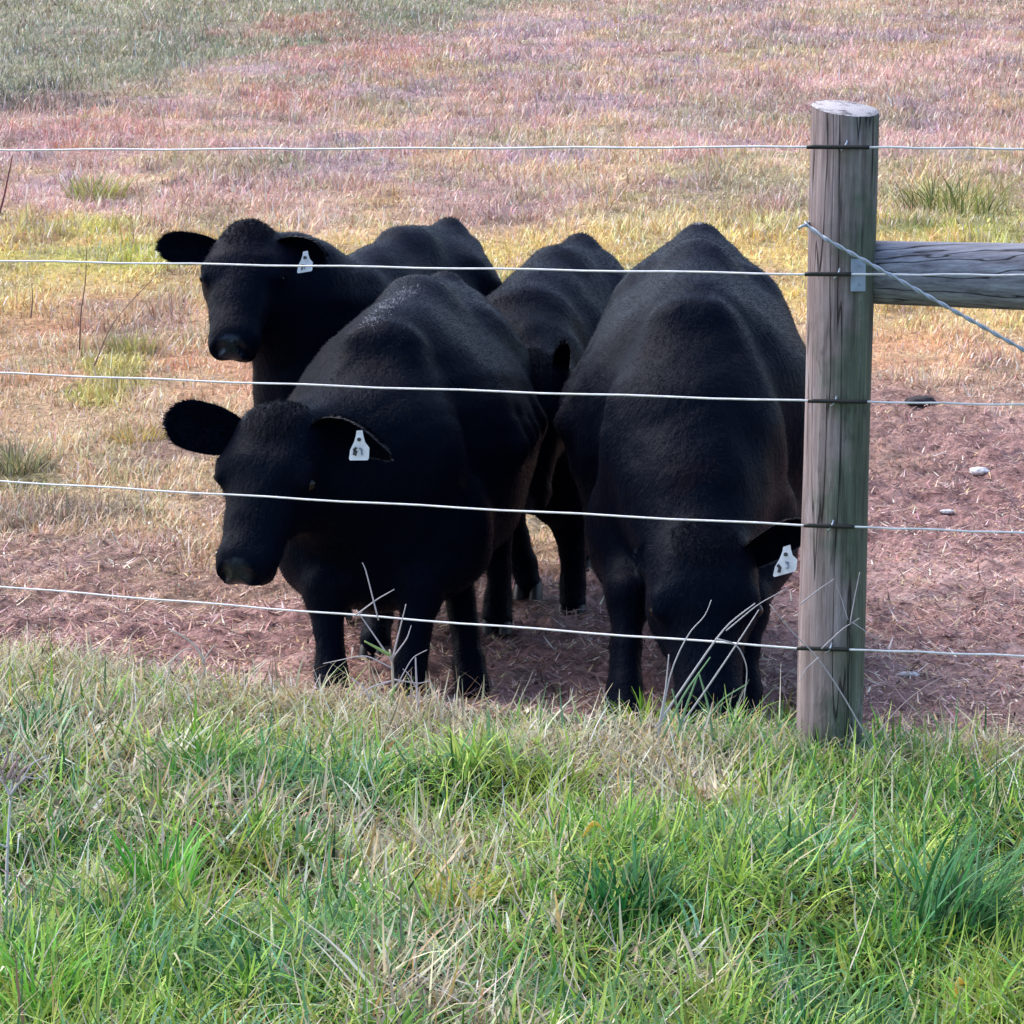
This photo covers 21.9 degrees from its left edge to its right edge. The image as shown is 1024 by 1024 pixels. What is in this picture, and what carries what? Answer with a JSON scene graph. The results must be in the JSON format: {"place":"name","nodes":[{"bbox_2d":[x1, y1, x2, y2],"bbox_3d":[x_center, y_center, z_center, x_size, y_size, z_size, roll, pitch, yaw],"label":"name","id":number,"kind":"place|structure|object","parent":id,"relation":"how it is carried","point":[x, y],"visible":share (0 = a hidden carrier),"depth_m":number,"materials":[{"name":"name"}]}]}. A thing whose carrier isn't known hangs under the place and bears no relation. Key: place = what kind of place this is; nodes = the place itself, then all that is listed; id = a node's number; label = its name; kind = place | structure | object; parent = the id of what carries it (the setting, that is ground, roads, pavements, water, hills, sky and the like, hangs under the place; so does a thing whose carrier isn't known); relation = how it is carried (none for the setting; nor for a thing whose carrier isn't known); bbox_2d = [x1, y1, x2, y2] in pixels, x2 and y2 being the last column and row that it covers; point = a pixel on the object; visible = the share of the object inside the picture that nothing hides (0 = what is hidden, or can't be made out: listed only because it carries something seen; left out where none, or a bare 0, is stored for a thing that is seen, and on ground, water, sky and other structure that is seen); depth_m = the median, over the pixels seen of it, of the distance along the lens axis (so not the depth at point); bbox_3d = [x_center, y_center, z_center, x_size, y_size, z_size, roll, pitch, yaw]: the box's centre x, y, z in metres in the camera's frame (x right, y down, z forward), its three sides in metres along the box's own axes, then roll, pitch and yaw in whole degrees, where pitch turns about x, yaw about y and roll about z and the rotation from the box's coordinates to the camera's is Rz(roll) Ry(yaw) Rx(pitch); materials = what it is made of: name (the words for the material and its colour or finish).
{"place":"outdoors","nodes":[
{"label":"outdoors","id":0,"kind":"place"},
{"bbox_2d":[0,0,1023,1023],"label":"pasture ground","id":1,"kind":"structure","parent":0,"point":[933,504],"depth_m":12.39,"materials":[{"name":"soil"}]},
{"bbox_2d":[0,155,12,213],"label":"red twig","id":2,"kind":"object","parent":1,"relation":"on","point":[1,205],"visible":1,"depth_m":7.54,"materials":[{"name":"plant"}]},
{"bbox_2d":[0,745,48,900],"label":"dead weed","id":3,"kind":"object","parent":1,"relation":"on","point":[11,778],"visible":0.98,"depth_m":4.97,"materials":[{"name":"plant"}]},
{"bbox_2d":[0,428,67,475],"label":"grass tuft","id":4,"kind":"object","parent":1,"relation":"on","point":[21,460],"visible":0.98,"depth_m":11.74,"materials":[{"name":"plant"}]},
{"bbox_2d":[30,249,86,349],"bbox_3d":[-2.220,-1.040,12.982,0.286,0.493,0.007,0,8,0],"label":"dry weed","id":5,"kind":"object","parent":1,"relation":"on","point":[81,305],"visible":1,"depth_m":12.98,"materials":[{"name":"plant"}]},
{"bbox_2d":[0,913,131,1020],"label":"grass tuft","id":6,"kind":"object","parent":1,"relation":"on","point":[75,982],"visible":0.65,"depth_m":4.28,"materials":[{"name":"green plant"}]},
{"bbox_2d":[52,171,141,201],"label":"grass tuft","id":7,"kind":"object","parent":1,"relation":"on","point":[95,186],"visible":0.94,"depth_m":19.98,"materials":[{"name":"plant"}]},
{"bbox_2d":[94,278,153,365],"bbox_3d":[-1.873,-0.916,12.753,0.025,0.403,0.394,7,10,39],"label":"dry weed","id":8,"kind":"object","parent":1,"relation":"on","point":[113,323],"visible":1,"depth_m":12.71,"materials":[{"name":"plant"}]},
{"bbox_2d":[102,326,162,355],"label":"grass tuft","id":9,"kind":"object","parent":1,"relation":"on","point":[129,346],"visible":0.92,"depth_m":14.24,"materials":[{"name":"yellow plant"}]},
{"bbox_2d":[101,418,166,444],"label":"grass tuft","id":10,"kind":"object","parent":1,"relation":"on","point":[144,433],"visible":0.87,"depth_m":12.29,"materials":[{"name":"beige plant"}]},
{"bbox_2d":[84,806,222,904],"bbox_3d":[-0.671,0.657,4.971,0.273,0.165,0.265,0,8,0],"label":"grass tuft","id":11,"kind":"object","parent":1,"relation":"on","point":[146,875],"visible":0.62,"depth_m":4.98,"materials":[{"name":"green plant"}]},
{"bbox_2d":[282,845,366,914],"bbox_3d":[-0.394,0.757,4.913,0.249,0.291,0.046,1,8,5],"label":"bent straw","id":12,"kind":"object","parent":1,"relation":"on","point":[301,848],"visible":0.15,"depth_m":4.89,"materials":[{"name":"plant"}]},
{"bbox_2d":[154,216,501,659],"bbox_3d":[-0.527,-0.338,8.797,0.840,1.314,1.829,2,8,16],"label":"black cow","id":13,"kind":"object","parent":1,"relation":"on","point":[278,324],"visible":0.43,"depth_m":8.18},
{"bbox_2d":[160,270,548,701],"bbox_3d":[-0.341,-0.091,7.649,0.828,1.174,1.771,2,8,16],"label":"black cow","id":14,"kind":"object","parent":1,"relation":"on","point":[454,330],"visible":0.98,"depth_m":7.20},
{"bbox_2d":[323,563,429,710],"bbox_3d":[-0.329,0.308,6.453,0.262,0.373,0.046,-1,8,-5],"label":"dry weed","id":15,"kind":"object","parent":1,"relation":"on","point":[388,654],"visible":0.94,"depth_m":6.46,"materials":[{"name":"plant"}]},
{"bbox_2d":[403,855,527,911],"bbox_3d":[-0.098,0.675,4.791,0.228,0.108,0.229,-7,10,-40],"label":"grass tuft","id":16,"kind":"object","parent":1,"relation":"on","point":[455,885],"visible":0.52,"depth_m":4.79,"materials":[{"name":"green plant"}]},
{"bbox_2d":[0,622,1023,1023],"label":"verge grass","id":17,"kind":"structure","parent":1,"relation":"on","point":[110,912],"depth_m":5.04,"materials":[{"name":"green plant"}]},
{"bbox_2d":[167,628,215,688],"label":"dead stalk","id":18,"kind":"object","parent":17,"relation":"on","point":[198,650],"visible":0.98,"depth_m":6.66,"materials":[{"name":"plant"}]},
{"bbox_2d":[769,572,880,737],"bbox_3d":[0.684,0.314,5.808,0.248,0.369,0.039,2,8,12],"label":"branching stalk","id":19,"kind":"object","parent":17,"relation":"on","point":[828,642],"visible":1,"depth_m":5.80,"materials":[{"name":"plant"}]},
{"bbox_2d":[874,672,953,736],"bbox_3d":[0.910,0.435,5.995,0.192,0.140,0.003,-2,8,-15],"label":"leaning straw","id":20,"kind":"object","parent":17,"relation":"on","point":[905,702],"visible":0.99,"depth_m":5.99,"materials":[{"name":"beige plant"}]},
{"bbox_2d":[954,977,967,998],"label":"yellow leaf","id":21,"kind":"object","parent":17,"relation":"on","point":[961,981],"visible":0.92,"depth_m":4.28,"materials":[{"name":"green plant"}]},
{"bbox_2d":[0,0,1023,716],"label":"pasture grass","id":22,"kind":"structure","parent":1,"relation":"on","point":[176,302],"depth_m":22.83,"materials":[{"name":"plant"}]},
{"bbox_2d":[0,367,1023,744],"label":"straw litter","id":23,"kind":"object","parent":1,"relation":"on","point":[648,649],"visible":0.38,"depth_m":8.25,"materials":[{"name":"brown plant"}]},
{"bbox_2d":[485,231,626,616],"bbox_3d":[0.088,-0.292,8.853,0.698,1.248,1.672,2,8,13],"label":"black cow","id":24,"kind":"object","parent":1,"relation":"on","point":[553,317],"visible":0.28,"depth_m":8.55},
{"bbox_2d":[583,821,604,837],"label":"yellow leaf","id":25,"kind":"object","parent":1,"relation":"on","point":[591,825],"visible":0.93,"depth_m":4.99,"materials":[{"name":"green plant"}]},
{"bbox_2d":[557,822,708,934],"bbox_3d":[0.207,0.658,4.698,0.292,0.164,0.288,-4,9,-26],"label":"grass tuft","id":26,"kind":"object","parent":1,"relation":"on","point":[639,894],"visible":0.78,"depth_m":4.72,"materials":[{"name":"green plant"}]},
{"bbox_2d":[598,686,674,723],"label":"grass tuft","id":27,"kind":"object","parent":1,"relation":"on","point":[645,708],"visible":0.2,"depth_m":6.88,"materials":[{"name":"green plant"}]},
{"bbox_2d":[552,221,805,727],"bbox_3d":[0.529,-0.139,7.511,0.838,1.314,2.024,0,8,0],"label":"black cow","id":28,"kind":"object","parent":1,"relation":"on","point":[715,335],"visible":0.94,"depth_m":7.02},
{"bbox_2d":[654,588,786,742],"bbox_3d":[0.478,0.353,6.062,0.303,0.356,0.044,-1,8,-4],"label":"grass plant","id":29,"kind":"object","parent":1,"relation":"on","point":[681,720],"depth_m":6.07,"materials":[{"name":"plant"}]},
{"bbox_2d":[770,691,795,731],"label":"grass tuft","id":30,"kind":"object","parent":1,"relation":"on","point":[787,710],"visible":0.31,"depth_m":6.80,"materials":[{"name":"green plant"}]},
{"bbox_2d":[794,727,871,756],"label":"grass tuft","id":31,"kind":"object","parent":1,"relation":"on","point":[827,747],"visible":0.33,"depth_m":6.04,"materials":[{"name":"green plant"}]},
{"bbox_2d":[796,100,878,752],"bbox_3d":[0.740,-0.042,6.045,0.166,1.777,0.168,0,8,0],"label":"fence post","id":32,"kind":"object","parent":1,"relation":"on","point":[843,186],"visible":0.78,"depth_m":5.97,"materials":[{"name":"grey wood"}]},
{"bbox_2d":[0,145,1023,150],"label":"fence wire","id":33,"kind":"object","parent":32,"relation":"attached to","point":[866,147],"visible":1,"depth_m":6.13,"materials":[{"name":"silver metal"}]},
{"bbox_2d":[0,372,1023,405],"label":"fence wire","id":34,"kind":"object","parent":32,"relation":"attached to","point":[852,401],"visible":1,"depth_m":6.20,"materials":[{"name":"silver metal"}]},
{"bbox_2d":[0,480,1023,533],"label":"fence wire","id":35,"kind":"object","parent":32,"relation":"attached to","point":[815,525],"visible":1,"depth_m":6.24,"materials":[{"name":"silver metal"}]},
{"bbox_2d":[0,260,1023,276],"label":"fence wire","id":36,"kind":"object","parent":32,"relation":"attached to","point":[823,273],"visible":1,"depth_m":6.17,"materials":[{"name":"silver metal"}]},
{"bbox_2d":[0,586,1023,656],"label":"fence wire","id":37,"kind":"object","parent":32,"relation":"attached to","point":[839,649],"visible":0.96,"depth_m":6.29,"materials":[{"name":"silver metal"}]},
{"bbox_2d":[797,221,1023,351],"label":"brace wire","id":38,"kind":"object","parent":32,"relation":"attached to","point":[907,284],"visible":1,"depth_m":5.87,"materials":[{"name":"silver metal"}]},
{"bbox_2d":[873,241,1023,309],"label":"brace rail","id":39,"kind":"object","parent":32,"relation":"attached to","point":[981,292],"visible":0.84,"depth_m":5.94,"materials":[{"name":"grey wood"}]},
{"bbox_2d":[897,671,921,676],"bbox_3d":[1.137,0.465,7.581,0.071,0.018,0.043,0,8,0],"label":"stone","id":40,"kind":"object","parent":1,"relation":"on","point":[911,673],"visible":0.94,"depth_m":7.57,"materials":[{"name":"stone"}]},
{"bbox_2d":[905,395,935,406],"bbox_3d":[2.018,-0.545,13.088,0.157,0.064,0.124,0,8,0],"label":"dung pat","id":41,"kind":"object","parent":1,"relation":"on","point":[920,398],"visible":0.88,"depth_m":13.04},
{"bbox_2d":[849,777,1023,953],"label":"grass tuft","id":42,"kind":"object","parent":1,"relation":"on","point":[962,888],"visible":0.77,"depth_m":4.67,"materials":[{"name":"green plant"}]},
{"bbox_2d":[939,509,953,513],"bbox_3d":[1.769,-0.002,10.780,0.062,0.020,0.043,0,8,0],"label":"stone","id":43,"kind":"object","parent":1,"relation":"on","point":[946,511],"visible":1,"depth_m":10.76,"materials":[{"name":"stone"}]},
{"bbox_2d":[882,168,1023,214],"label":"grass tuft","id":44,"kind":"object","parent":1,"relation":"on","point":[974,194],"visible":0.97,"depth_m":19.29,"materials":[{"name":"green plant"}]},
{"bbox_2d":[969,466,989,475],"bbox_3d":[2.070,-0.180,11.735,0.096,0.042,0.078,0,8,0],"label":"pale stone","id":45,"kind":"object","parent":1,"relation":"on","point":[978,470],"visible":1,"depth_m":11.71,"materials":[{"name":"white stone"}]}
]}

